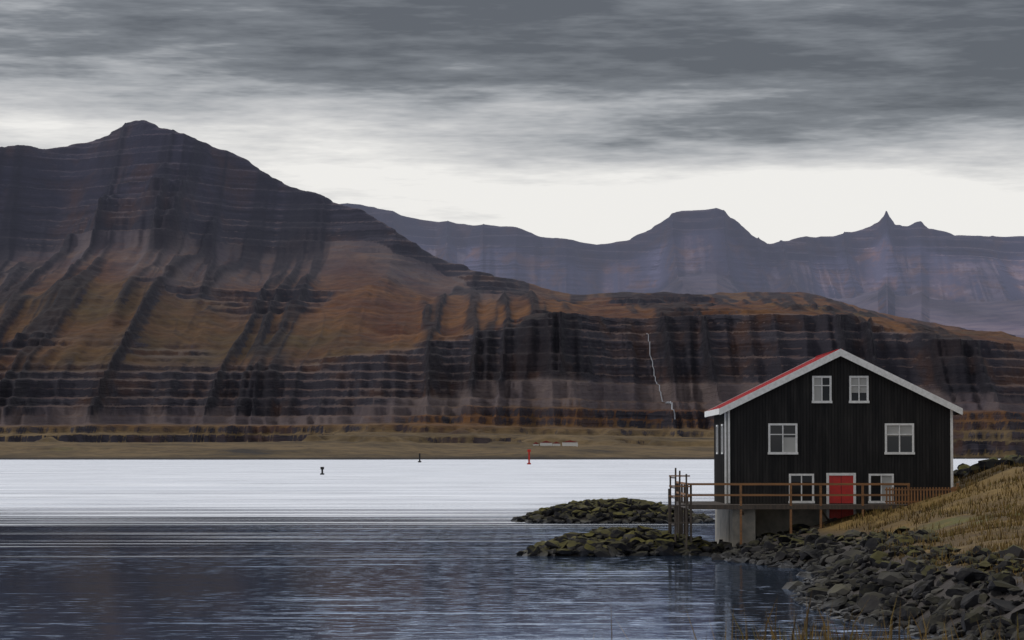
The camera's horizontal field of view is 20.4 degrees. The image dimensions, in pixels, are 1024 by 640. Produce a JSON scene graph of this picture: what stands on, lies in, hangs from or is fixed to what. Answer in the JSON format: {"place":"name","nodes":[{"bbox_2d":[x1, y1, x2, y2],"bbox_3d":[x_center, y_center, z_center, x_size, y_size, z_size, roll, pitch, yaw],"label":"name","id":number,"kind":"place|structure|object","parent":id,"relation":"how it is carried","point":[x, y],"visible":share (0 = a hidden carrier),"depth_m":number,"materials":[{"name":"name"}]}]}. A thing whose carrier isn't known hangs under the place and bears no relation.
{"place":"outdoors","nodes":[
{"label":"outdoors","id":0,"kind":"place"},
{"bbox_2d":[0,459,999,639],"bbox_3d":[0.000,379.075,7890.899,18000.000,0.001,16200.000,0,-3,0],"label":"water","id":1,"kind":"structure","parent":0,"point":[251,550],"depth_m":133.49,"materials":[{"name":"liquid"}]},
{"bbox_2d":[320,449,530,474],"bbox_3d":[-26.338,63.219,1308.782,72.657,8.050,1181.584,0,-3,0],"label":"buoys","id":2,"kind":"object","parent":1,"relation":"in","point":[322,468],"visible":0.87,"depth_m":1497.55,"materials":[{"name":"red"}]},
{"bbox_2d":[0,120,1023,459],"bbox_3d":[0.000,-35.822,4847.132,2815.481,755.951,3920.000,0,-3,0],"label":"mountain","id":3,"kind":"structure","parent":0,"point":[168,294],"depth_m":4089.65,"materials":[{"name":"brown stone"}]},
{"bbox_2d":[533,440,577,445],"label":"buildings","id":4,"kind":"structure","parent":3,"relation":"on","point":[565,443],"depth_m":3296.86,"materials":[{"name":"white"}]},
{"bbox_2d":[648,334,674,418],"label":"waterfall","id":5,"kind":"structure","parent":3,"relation":"on","point":[670,403],"depth_m":3976.95,"materials":[{"name":"grey liquid"}]},
{"bbox_2d":[0,0,1023,244],"label":"sky","id":6,"kind":"structure","parent":0,"point":[596,122],"materials":[{"name":"grey"}]},
{"bbox_2d":[341,203,1023,337],"bbox_3d":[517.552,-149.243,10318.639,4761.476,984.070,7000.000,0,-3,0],"label":"mountain","id":7,"kind":"structure","parent":0,"point":[918,270],"depth_m":12288.21,"materials":[{"name":"stone"}]},
{"bbox_2d":[524,460,1023,639],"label":"land","id":8,"kind":"structure","parent":0,"point":[952,521],"depth_m":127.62,"materials":[{"name":"plant"}]},
{"bbox_2d":[511,455,1023,639],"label":"boulders","id":9,"kind":"object","parent":8,"relation":"on","point":[840,575],"visible":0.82,"depth_m":101.40,"materials":[{"name":"grey stone"}]},
{"bbox_2d":[668,468,958,549],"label":"deck","id":10,"kind":"structure","parent":8,"relation":"on","point":[741,523],"depth_m":142.28,"materials":[{"name":"brown wood"}]},
{"bbox_2d":[705,349,962,543],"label":"house","id":11,"kind":"structure","parent":8,"relation":"on","point":[839,416],"depth_m":144.86,"materials":[{"name":"wood"}]}
]}

